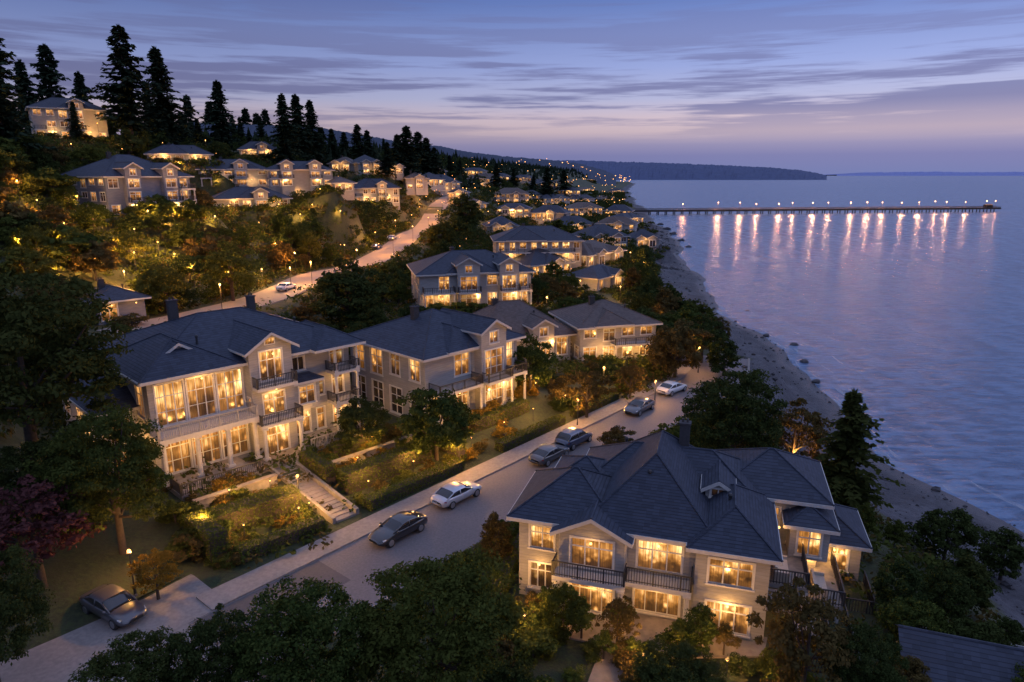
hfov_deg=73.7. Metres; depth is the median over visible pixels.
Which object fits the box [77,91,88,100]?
conifer
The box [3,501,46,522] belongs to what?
shrub
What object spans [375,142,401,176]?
conifer
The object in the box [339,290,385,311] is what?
tree
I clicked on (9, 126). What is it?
conifer
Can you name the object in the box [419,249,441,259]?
tree
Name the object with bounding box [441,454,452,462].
shrub
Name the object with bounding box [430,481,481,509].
car
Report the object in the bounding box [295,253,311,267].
tree
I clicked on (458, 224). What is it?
tree
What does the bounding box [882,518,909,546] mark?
tree
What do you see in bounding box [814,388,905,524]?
conifer
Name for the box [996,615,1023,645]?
tree
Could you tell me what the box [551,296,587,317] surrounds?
tree
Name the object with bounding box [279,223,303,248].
tree
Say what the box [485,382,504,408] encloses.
window
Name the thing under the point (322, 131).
conifer
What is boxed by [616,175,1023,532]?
sea
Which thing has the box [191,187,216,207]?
tree
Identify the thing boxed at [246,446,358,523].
garden steps
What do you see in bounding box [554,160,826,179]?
hills
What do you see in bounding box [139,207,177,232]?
tree
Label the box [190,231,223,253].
tree
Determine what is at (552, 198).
house
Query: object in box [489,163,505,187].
conifer
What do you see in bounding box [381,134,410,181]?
conifer
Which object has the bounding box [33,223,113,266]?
tree
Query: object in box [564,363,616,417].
tree
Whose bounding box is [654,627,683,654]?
shrub
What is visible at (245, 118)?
conifer
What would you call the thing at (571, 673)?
shrub
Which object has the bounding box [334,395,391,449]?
tree
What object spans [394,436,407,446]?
shrub
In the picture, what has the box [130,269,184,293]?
tree
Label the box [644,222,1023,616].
beach stones
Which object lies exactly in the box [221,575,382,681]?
tree
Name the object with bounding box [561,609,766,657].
patio
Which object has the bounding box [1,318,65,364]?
tree
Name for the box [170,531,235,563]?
shrub
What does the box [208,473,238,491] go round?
shrub
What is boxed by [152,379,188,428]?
window
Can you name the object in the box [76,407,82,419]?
window
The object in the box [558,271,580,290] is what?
tree
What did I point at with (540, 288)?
tree
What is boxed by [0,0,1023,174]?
sky
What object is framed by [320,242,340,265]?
tree
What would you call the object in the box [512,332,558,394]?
tree
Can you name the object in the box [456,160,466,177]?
conifer
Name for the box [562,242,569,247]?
window
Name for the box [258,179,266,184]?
window
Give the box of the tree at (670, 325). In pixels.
[660,319,688,347]
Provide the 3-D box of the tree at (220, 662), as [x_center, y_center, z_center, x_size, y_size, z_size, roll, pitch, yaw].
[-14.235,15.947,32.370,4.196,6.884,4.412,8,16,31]
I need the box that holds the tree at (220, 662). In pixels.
[156,603,254,681]
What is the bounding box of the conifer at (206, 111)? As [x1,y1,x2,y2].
[201,101,212,122]
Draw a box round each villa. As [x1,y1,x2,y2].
[25,95,108,139]
[61,151,196,214]
[62,293,371,500]
[80,277,151,324]
[143,142,213,163]
[195,156,267,187]
[212,184,292,209]
[237,140,277,157]
[264,158,334,195]
[348,303,526,424]
[354,177,401,209]
[407,246,535,307]
[472,297,576,361]
[490,223,584,267]
[506,418,876,670]
[548,294,662,362]
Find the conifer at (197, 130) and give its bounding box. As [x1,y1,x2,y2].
[188,118,210,145]
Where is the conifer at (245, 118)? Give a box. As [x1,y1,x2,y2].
[240,107,252,124]
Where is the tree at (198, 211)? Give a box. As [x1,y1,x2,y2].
[173,198,211,221]
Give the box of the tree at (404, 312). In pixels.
[394,302,426,319]
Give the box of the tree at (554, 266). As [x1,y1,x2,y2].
[541,260,565,278]
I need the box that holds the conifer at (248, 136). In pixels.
[245,130,251,143]
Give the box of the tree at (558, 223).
[543,219,577,233]
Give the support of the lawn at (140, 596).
on the ground at (86, 565)
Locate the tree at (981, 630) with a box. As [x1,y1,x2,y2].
[940,618,1017,646]
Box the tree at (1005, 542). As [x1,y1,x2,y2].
[975,526,1023,580]
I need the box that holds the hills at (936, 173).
[827,171,1023,175]
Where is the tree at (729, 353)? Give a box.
[706,336,742,374]
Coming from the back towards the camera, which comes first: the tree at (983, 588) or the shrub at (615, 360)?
the shrub at (615, 360)
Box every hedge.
[182,508,229,562]
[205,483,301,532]
[233,513,326,563]
[298,449,336,483]
[327,422,402,457]
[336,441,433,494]
[361,456,464,511]
[411,521,518,597]
[424,424,465,456]
[468,398,529,433]
[486,530,518,600]
[494,414,565,452]
[569,392,619,417]
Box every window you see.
[32,108,41,114]
[45,109,54,115]
[46,120,56,126]
[58,110,67,118]
[59,120,68,126]
[65,401,71,417]
[76,110,82,118]
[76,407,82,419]
[80,178,86,187]
[81,191,87,197]
[88,178,94,185]
[90,191,96,201]
[97,178,103,185]
[99,192,105,201]
[100,303,118,321]
[107,178,118,188]
[111,205,120,214]
[128,178,140,187]
[129,168,136,175]
[129,191,142,200]
[134,385,146,421]
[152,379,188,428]
[161,439,194,474]
[162,155,171,159]
[165,178,177,187]
[166,168,173,175]
[167,190,178,199]
[179,178,187,186]
[180,190,188,198]
[184,372,218,420]
[191,431,223,467]
[215,367,246,413]
[221,424,250,459]
[224,171,231,174]
[230,200,238,207]
[236,171,246,176]
[236,179,246,184]
[237,163,243,168]
[243,200,251,206]
[256,200,266,205]
[257,347,284,382]
[258,171,265,174]
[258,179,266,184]
[258,192,263,197]
[262,389,287,417]
[264,336,274,344]
[270,171,277,176]
[270,180,278,185]
[280,199,287,204]
[282,171,291,176]
[283,180,292,185]
[292,354,306,371]
[297,408,312,435]
[298,382,317,404]
[311,171,319,176]
[311,179,320,185]
[316,405,327,429]
[319,380,325,395]
[329,348,343,366]
[331,374,345,395]
[332,404,346,425]
[343,164,348,170]
[345,184,352,189]
[352,345,365,370]
[354,372,366,399]
[369,347,383,376]
[371,378,384,408]
[379,189,385,194]
[389,353,400,377]
[389,384,402,415]
[393,197,398,202]
[408,359,420,384]
[409,392,420,414]
[422,294,433,307]
[438,276,449,290]
[438,295,450,305]
[454,352,470,377]
[456,391,468,407]
[460,276,478,290]
[460,294,477,306]
[465,265,472,272]
[484,346,503,378]
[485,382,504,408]
[486,274,497,285]
[487,291,497,305]
[489,329,499,344]
[498,242,504,250]
[502,274,516,288]
[502,292,516,300]
[505,264,513,271]
[506,341,513,366]
[506,380,510,399]
[509,242,515,250]
[517,209,522,213]
[519,242,526,248]
[519,273,527,286]
[519,291,527,301]
[527,523,555,552]
[527,559,553,589]
[531,242,536,249]
[532,266,539,277]
[538,340,551,357]
[539,326,548,337]
[541,242,547,248]
[547,214,552,219]
[551,242,558,248]
[556,336,567,355]
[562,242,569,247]
[562,253,568,258]
[564,263,570,273]
[566,582,614,615]
[568,535,614,572]
[572,253,579,260]
[573,242,579,247]
[573,344,578,359]
[581,256,586,265]
[582,346,596,360]
[584,329,596,338]
[589,256,593,265]
[599,255,604,264]
[599,279,603,289]
[602,345,614,357]
[603,328,615,341]
[615,276,621,286]
[621,327,634,336]
[621,346,632,357]
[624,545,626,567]
[632,587,680,618]
[634,539,684,576]
[639,345,648,355]
[640,325,653,335]
[649,240,655,246]
[704,598,751,638]
[705,556,755,592]
[708,487,725,497]
[775,506,781,534]
[793,530,823,559]
[827,547,850,573]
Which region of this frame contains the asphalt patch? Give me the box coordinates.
[201,561,349,638]
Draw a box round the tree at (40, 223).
[17,212,60,238]
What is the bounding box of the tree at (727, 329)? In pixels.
[712,317,731,341]
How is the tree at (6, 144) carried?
on the ground at (86, 565)
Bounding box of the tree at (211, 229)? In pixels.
[197,225,227,237]
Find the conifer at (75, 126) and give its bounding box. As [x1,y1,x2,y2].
[63,101,92,139]
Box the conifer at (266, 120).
[260,109,271,125]
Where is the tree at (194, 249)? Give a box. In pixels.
[181,233,232,263]
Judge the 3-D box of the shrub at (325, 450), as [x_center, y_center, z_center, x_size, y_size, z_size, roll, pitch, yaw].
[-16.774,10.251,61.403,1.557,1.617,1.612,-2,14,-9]
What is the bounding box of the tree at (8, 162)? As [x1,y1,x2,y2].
[0,147,19,173]
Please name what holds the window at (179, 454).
in the villa at (231, 388)
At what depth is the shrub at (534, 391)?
78.09 m
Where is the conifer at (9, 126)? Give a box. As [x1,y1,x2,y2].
[0,38,57,152]
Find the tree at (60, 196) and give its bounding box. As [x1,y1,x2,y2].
[49,185,83,208]
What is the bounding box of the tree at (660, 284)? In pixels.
[633,276,663,289]
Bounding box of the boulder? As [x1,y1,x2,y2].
[811,379,820,383]
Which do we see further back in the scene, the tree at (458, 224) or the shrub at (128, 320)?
the tree at (458, 224)
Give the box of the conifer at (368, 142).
[362,129,381,158]
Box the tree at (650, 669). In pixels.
[630,636,729,681]
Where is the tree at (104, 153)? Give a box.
[90,147,115,162]
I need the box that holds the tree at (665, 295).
[655,286,681,312]
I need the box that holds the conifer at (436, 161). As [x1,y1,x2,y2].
[430,147,443,173]
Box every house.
[324,176,356,199]
[327,156,354,173]
[352,155,381,174]
[381,163,405,179]
[401,170,429,194]
[423,172,445,190]
[434,174,461,195]
[445,198,488,209]
[446,186,470,199]
[464,167,486,176]
[466,172,502,186]
[482,216,519,233]
[494,188,529,202]
[494,201,531,218]
[499,173,511,181]
[513,248,575,278]
[516,174,531,184]
[526,190,542,200]
[529,205,570,224]
[535,179,557,189]
[539,194,569,206]
[550,214,594,229]
[556,187,580,196]
[563,264,624,290]
[565,201,603,215]
[569,194,595,202]
[572,222,630,245]
[578,187,593,190]
[581,240,626,266]
[595,216,638,231]
[597,195,613,200]
[603,204,634,214]
[608,188,624,192]
[613,212,644,222]
[628,227,660,247]
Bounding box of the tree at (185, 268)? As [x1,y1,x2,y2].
[169,255,207,279]
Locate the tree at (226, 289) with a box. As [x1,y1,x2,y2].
[211,279,234,295]
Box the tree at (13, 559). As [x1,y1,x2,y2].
[0,542,55,681]
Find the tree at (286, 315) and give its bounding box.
[279,311,296,319]
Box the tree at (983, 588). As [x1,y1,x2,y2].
[926,559,1002,609]
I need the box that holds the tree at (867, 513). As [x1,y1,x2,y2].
[856,503,877,532]
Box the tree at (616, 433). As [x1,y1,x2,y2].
[596,425,636,444]
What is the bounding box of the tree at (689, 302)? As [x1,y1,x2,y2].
[676,298,697,313]
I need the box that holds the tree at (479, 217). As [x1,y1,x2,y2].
[466,209,485,224]
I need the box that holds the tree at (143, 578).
[126,547,182,599]
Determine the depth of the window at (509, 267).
120.21 m
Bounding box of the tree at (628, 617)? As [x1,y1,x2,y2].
[594,595,641,644]
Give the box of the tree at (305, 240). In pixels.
[297,230,322,260]
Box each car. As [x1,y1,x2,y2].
[79,584,146,629]
[276,282,295,290]
[368,510,427,547]
[371,244,381,248]
[388,235,396,239]
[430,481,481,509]
[528,443,569,466]
[555,427,592,450]
[623,397,654,415]
[656,380,686,396]
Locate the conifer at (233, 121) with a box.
[228,114,236,145]
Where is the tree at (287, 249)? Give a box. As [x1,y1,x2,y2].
[264,240,296,260]
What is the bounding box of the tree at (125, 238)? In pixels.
[111,229,150,264]
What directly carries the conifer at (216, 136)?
on the ground at (86, 565)
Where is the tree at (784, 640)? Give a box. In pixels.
[746,576,856,681]
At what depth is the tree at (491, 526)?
45.60 m
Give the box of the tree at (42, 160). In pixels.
[26,148,60,175]
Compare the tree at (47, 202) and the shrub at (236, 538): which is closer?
the shrub at (236, 538)
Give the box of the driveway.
[0,574,211,681]
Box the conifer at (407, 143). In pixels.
[399,125,425,175]
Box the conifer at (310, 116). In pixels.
[304,99,332,165]
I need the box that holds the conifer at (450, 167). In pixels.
[445,155,456,178]
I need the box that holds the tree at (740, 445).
[736,438,764,447]
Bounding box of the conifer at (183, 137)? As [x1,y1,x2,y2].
[176,111,192,142]
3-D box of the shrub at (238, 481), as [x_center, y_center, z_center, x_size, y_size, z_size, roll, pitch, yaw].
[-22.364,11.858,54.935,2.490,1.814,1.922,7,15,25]
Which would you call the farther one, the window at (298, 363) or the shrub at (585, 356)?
the shrub at (585, 356)
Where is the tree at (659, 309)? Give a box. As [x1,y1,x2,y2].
[649,303,667,314]
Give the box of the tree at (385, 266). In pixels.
[373,259,398,278]
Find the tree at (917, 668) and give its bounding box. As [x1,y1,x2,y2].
[892,654,932,681]
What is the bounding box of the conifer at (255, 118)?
[250,113,258,124]
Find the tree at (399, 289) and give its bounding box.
[384,278,413,306]
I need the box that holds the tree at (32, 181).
[12,172,47,195]
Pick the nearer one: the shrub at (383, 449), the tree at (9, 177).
the shrub at (383, 449)
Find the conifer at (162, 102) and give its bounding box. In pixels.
[135,46,202,144]
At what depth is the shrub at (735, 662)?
36.52 m
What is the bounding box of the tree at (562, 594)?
[535,581,588,637]
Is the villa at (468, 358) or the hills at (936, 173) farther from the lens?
the hills at (936, 173)
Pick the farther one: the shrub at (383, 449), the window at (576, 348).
the window at (576, 348)
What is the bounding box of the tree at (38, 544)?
[0,474,107,588]
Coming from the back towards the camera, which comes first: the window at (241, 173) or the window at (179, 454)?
the window at (241, 173)
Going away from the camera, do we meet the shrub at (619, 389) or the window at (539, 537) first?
the window at (539, 537)
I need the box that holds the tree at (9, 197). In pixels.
[0,180,21,202]
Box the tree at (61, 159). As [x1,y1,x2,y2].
[34,142,69,167]
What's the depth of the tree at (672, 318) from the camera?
107.38 m
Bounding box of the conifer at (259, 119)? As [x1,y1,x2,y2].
[253,116,270,144]
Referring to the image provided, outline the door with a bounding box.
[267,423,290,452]
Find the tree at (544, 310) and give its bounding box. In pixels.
[536,305,553,318]
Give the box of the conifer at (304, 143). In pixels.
[280,93,321,160]
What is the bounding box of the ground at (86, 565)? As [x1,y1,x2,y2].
[0,141,1023,681]
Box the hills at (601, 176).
[194,123,615,184]
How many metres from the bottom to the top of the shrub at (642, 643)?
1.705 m
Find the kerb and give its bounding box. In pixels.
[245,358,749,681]
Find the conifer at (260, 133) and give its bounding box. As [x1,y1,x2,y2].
[257,125,265,140]
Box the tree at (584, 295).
[575,291,607,304]
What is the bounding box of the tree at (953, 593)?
[919,568,982,621]
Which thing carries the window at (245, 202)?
in the villa at (252, 196)
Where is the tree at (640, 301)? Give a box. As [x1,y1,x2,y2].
[630,295,646,310]
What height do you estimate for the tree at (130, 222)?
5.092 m
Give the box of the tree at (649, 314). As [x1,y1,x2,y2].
[636,308,671,334]
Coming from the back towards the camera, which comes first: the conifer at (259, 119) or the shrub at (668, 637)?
the conifer at (259, 119)
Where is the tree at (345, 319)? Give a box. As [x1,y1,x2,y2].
[335,309,362,329]
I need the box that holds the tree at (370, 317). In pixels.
[353,305,390,327]
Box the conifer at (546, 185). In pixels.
[532,167,557,201]
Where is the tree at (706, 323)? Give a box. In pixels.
[682,313,728,362]
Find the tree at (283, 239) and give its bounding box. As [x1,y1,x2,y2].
[264,233,291,250]
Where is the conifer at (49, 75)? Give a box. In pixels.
[15,43,71,113]
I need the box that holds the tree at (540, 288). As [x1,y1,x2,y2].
[531,277,552,304]
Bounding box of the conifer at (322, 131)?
[317,127,326,145]
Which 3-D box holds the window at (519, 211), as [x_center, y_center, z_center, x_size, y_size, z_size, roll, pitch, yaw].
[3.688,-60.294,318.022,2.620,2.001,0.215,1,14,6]
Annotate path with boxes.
[588,645,622,681]
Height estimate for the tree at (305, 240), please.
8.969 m
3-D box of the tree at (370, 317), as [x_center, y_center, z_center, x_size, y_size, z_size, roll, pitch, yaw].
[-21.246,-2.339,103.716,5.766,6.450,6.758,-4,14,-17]
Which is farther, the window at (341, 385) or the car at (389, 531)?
the window at (341, 385)
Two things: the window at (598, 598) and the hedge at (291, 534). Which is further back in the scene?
the hedge at (291, 534)
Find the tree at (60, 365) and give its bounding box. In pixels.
[0,269,133,460]
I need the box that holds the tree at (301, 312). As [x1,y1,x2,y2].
[289,301,319,320]
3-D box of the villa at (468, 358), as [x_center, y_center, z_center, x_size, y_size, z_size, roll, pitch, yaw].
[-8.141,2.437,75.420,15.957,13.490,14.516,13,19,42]
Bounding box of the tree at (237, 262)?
[198,238,263,300]
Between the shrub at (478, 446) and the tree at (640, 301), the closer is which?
the shrub at (478, 446)
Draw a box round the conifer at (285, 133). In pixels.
[264,93,305,163]
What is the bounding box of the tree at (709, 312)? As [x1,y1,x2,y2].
[694,302,717,326]
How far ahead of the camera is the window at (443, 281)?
119.10 m
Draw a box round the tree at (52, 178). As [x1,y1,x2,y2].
[22,166,80,199]
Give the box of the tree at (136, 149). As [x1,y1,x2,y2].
[111,128,145,155]
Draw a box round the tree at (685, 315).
[676,305,700,324]
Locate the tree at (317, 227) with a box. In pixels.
[299,216,326,237]
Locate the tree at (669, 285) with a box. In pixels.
[661,283,675,292]
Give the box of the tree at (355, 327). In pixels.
[343,321,366,332]
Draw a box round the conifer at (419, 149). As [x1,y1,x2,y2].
[412,131,436,174]
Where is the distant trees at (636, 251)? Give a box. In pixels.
[26,123,798,452]
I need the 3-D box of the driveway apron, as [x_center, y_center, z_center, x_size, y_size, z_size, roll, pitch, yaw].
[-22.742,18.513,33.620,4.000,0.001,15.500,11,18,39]
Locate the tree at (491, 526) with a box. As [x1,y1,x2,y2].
[479,511,513,561]
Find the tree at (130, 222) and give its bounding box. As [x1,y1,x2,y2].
[114,212,146,232]
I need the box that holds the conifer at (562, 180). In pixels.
[552,169,571,196]
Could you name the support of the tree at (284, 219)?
on the ground at (86, 565)
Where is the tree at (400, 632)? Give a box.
[349,547,525,681]
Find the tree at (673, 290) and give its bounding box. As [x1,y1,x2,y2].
[668,286,685,310]
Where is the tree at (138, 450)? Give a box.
[22,403,174,554]
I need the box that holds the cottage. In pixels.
[886,621,1023,681]
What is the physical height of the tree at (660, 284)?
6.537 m
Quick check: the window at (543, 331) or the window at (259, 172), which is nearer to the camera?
the window at (543, 331)
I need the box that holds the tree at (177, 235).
[161,219,204,250]
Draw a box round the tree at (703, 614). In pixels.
[682,602,718,653]
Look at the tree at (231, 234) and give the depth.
131.13 m
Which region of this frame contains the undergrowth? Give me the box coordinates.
[0,131,1012,665]
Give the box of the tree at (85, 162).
[80,159,92,166]
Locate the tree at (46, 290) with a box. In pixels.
[20,274,90,311]
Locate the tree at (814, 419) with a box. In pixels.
[758,397,833,463]
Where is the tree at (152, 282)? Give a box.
[135,263,193,313]
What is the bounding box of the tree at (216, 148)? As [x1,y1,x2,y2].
[204,141,236,158]
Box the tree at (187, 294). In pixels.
[167,287,200,305]
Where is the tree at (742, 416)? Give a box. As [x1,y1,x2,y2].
[678,367,788,449]
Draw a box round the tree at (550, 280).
[535,274,564,304]
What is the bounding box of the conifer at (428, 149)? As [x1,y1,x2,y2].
[420,138,442,173]
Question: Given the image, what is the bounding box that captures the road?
[96,188,469,332]
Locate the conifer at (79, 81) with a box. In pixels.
[67,70,92,103]
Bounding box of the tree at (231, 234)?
[216,227,240,244]
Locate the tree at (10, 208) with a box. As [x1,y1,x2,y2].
[0,200,45,227]
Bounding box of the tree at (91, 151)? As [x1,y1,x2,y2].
[64,144,104,165]
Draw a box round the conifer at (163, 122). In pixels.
[158,115,171,144]
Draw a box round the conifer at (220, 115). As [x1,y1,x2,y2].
[197,79,244,152]
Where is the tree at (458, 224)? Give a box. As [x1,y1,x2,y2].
[444,215,469,233]
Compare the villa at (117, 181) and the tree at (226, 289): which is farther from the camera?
the villa at (117, 181)
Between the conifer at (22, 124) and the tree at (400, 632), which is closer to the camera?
the tree at (400, 632)
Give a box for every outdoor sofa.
[773,555,789,582]
[810,568,827,599]
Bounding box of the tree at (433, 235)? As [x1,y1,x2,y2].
[426,221,456,246]
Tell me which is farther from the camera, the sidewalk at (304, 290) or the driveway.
the sidewalk at (304, 290)
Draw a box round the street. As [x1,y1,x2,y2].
[188,355,747,681]
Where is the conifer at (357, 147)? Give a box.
[347,124,370,158]
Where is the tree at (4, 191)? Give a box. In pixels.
[0,186,19,206]
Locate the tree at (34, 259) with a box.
[0,245,61,281]
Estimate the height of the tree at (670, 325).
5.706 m
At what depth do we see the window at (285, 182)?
183.46 m
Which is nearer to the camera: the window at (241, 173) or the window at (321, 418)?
the window at (321, 418)
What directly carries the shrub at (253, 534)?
on the ground at (86, 565)
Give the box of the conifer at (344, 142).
[336,132,353,157]
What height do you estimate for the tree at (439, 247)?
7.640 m
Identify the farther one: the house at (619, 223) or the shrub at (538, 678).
the house at (619, 223)
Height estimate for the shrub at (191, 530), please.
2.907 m
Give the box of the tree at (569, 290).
[555,280,578,305]
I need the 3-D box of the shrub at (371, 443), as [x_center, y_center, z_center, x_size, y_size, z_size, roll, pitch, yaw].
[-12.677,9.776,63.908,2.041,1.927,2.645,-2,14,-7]
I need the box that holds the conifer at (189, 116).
[179,94,198,132]
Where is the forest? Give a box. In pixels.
[24,125,587,195]
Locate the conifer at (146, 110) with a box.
[135,87,156,139]
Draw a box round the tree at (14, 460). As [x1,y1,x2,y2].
[0,435,97,526]
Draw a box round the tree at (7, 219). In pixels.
[0,214,37,236]
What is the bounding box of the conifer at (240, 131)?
[233,116,246,147]
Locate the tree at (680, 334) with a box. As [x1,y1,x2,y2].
[644,318,714,377]
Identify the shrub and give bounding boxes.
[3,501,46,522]
[36,132,60,138]
[69,133,92,139]
[87,499,113,520]
[112,312,149,327]
[118,205,151,215]
[151,499,198,525]
[164,529,203,557]
[167,500,204,522]
[170,509,217,549]
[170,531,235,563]
[172,157,186,162]
[182,490,197,501]
[193,158,205,163]
[203,553,235,569]
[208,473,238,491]
[212,480,233,491]
[212,495,229,506]
[214,490,237,504]
[214,539,239,555]
[215,551,247,569]
[218,518,238,537]
[223,477,245,486]
[223,541,238,553]
[228,485,251,500]
[229,470,243,482]
[230,534,242,541]
[238,531,250,541]
[240,531,260,538]
[242,472,254,481]
[246,473,259,480]
[252,153,266,158]
[258,203,270,210]
[270,516,285,528]
[286,514,295,524]
[291,505,313,522]
[292,512,309,518]
[315,184,333,191]
[317,445,332,454]
[318,451,337,460]
[335,458,355,473]
[354,493,363,504]
[365,436,385,447]
[371,434,392,444]
[371,479,392,490]
[373,447,394,456]
[383,422,402,436]
[385,425,400,437]
[389,475,405,483]
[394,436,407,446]
[394,469,415,479]
[424,459,434,467]
[426,302,443,309]
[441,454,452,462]
[442,300,468,311]
[453,450,467,462]
[453,549,479,572]
[459,401,471,414]
[462,407,485,416]
[462,422,478,432]
[464,302,489,310]
[465,447,479,460]
[472,438,488,453]
[476,545,498,567]
[483,398,504,414]
[484,633,518,669]
[486,528,517,546]
[488,657,536,681]
[491,425,518,438]
[497,417,508,425]
[499,519,518,535]
[500,601,534,638]
[502,625,560,669]
[505,595,520,608]
[508,385,529,400]
[513,627,546,658]
[513,674,534,681]
[517,379,535,390]
[517,613,553,639]
[524,590,542,612]
[526,386,539,395]
[529,585,554,611]
[532,639,553,660]
[533,674,554,681]
[537,610,561,632]
[544,376,568,388]
[545,386,576,399]
[548,370,559,379]
[548,384,557,391]
[548,397,567,411]
[551,624,570,645]
[554,372,570,384]
[559,361,589,373]
[561,397,579,409]
[561,663,585,681]
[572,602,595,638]
[581,638,602,663]
[582,354,595,365]
[587,362,605,377]
[592,357,609,365]
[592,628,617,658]
[597,354,624,369]
[599,369,614,382]
[606,636,639,671]
[609,602,636,634]
[610,372,619,380]
[612,643,632,668]
[613,382,629,392]
[617,660,640,681]
[621,636,638,654]
[633,639,658,651]
[635,649,671,667]
[637,360,662,369]
[648,423,679,437]
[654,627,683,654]
[668,415,704,442]
[669,617,693,641]
[715,621,741,654]
[723,652,759,677]
[754,647,799,679]
[759,667,807,681]
[761,668,778,679]
[764,671,792,681]
[766,653,813,681]
[793,668,824,681]
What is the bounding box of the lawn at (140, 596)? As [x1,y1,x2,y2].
[131,574,180,599]
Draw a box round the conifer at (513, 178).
[507,168,519,186]
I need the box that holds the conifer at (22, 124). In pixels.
[10,101,31,133]
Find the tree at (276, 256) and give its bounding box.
[264,247,289,269]
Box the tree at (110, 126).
[106,113,123,135]
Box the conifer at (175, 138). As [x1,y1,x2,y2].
[171,132,178,144]
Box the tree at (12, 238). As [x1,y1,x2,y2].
[0,226,39,251]
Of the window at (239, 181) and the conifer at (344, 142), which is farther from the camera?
the conifer at (344, 142)
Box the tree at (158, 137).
[146,131,168,148]
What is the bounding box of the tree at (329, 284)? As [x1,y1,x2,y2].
[307,255,389,324]
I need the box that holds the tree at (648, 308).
[631,306,667,317]
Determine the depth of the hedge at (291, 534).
48.94 m
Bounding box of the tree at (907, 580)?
[871,558,927,607]
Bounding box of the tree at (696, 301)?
[677,298,700,311]
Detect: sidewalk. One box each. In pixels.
[196,357,693,610]
[257,203,448,307]
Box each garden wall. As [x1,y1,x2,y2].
[192,473,277,508]
[332,434,412,464]
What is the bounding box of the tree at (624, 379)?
[613,359,647,398]
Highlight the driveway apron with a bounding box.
[71,623,208,681]
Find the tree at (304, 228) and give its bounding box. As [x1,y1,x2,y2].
[288,221,316,246]
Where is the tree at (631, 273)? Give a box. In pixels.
[623,266,641,290]
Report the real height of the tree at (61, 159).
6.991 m
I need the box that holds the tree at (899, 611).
[873,596,956,641]
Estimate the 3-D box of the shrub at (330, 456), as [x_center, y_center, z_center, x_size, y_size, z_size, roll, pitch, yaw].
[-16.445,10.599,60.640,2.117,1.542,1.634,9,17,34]
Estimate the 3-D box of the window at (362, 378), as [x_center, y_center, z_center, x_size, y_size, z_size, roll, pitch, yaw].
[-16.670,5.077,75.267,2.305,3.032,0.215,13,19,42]
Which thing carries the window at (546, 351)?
in the villa at (519, 316)
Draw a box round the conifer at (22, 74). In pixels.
[11,59,38,132]
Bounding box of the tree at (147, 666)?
[68,625,208,681]
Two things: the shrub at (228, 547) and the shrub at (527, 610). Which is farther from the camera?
the shrub at (228, 547)
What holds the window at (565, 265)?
in the house at (536, 261)
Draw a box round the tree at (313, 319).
[308,316,331,327]
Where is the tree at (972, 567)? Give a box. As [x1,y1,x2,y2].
[936,552,997,609]
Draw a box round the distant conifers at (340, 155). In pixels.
[195,137,457,160]
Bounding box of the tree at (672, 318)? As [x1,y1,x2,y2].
[659,312,677,328]
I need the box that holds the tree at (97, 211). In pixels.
[69,201,118,230]
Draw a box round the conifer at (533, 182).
[526,175,538,190]
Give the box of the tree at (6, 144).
[0,136,30,165]
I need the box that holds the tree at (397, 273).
[383,266,410,285]
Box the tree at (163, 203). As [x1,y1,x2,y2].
[131,193,180,214]
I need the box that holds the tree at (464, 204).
[448,192,480,226]
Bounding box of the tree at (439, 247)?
[428,239,453,254]
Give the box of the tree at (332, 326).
[321,321,342,331]
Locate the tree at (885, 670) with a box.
[827,622,909,681]
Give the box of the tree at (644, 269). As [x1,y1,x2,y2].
[619,261,651,283]
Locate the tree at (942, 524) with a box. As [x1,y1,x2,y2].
[905,507,996,561]
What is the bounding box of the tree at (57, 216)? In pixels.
[38,204,74,239]
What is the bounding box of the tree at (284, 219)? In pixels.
[269,212,293,234]
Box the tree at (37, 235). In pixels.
[18,223,56,257]
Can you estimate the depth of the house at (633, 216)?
373.97 m
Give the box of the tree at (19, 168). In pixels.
[8,154,35,186]
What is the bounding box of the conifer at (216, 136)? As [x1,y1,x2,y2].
[212,132,228,156]
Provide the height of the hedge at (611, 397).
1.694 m
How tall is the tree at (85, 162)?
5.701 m
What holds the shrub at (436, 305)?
on the ground at (86, 565)
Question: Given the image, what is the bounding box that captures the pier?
[633,201,1000,214]
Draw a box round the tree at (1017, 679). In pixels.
[1010,662,1023,681]
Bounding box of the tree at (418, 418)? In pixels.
[393,386,480,460]
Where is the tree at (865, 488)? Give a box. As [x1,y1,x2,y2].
[856,477,883,505]
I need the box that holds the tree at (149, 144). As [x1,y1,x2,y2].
[140,133,159,158]
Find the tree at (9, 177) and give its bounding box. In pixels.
[0,167,21,188]
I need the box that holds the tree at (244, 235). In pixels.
[235,225,250,246]
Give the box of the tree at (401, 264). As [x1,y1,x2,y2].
[389,256,408,272]
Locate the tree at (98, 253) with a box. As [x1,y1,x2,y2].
[63,239,121,280]
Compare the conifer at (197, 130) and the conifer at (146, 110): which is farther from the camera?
the conifer at (146, 110)
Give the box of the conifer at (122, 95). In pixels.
[81,24,163,145]
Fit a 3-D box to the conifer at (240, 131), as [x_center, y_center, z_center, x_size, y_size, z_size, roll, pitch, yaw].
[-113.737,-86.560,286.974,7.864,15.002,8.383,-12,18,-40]
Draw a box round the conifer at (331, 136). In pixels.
[322,128,342,160]
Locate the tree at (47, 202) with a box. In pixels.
[38,196,67,223]

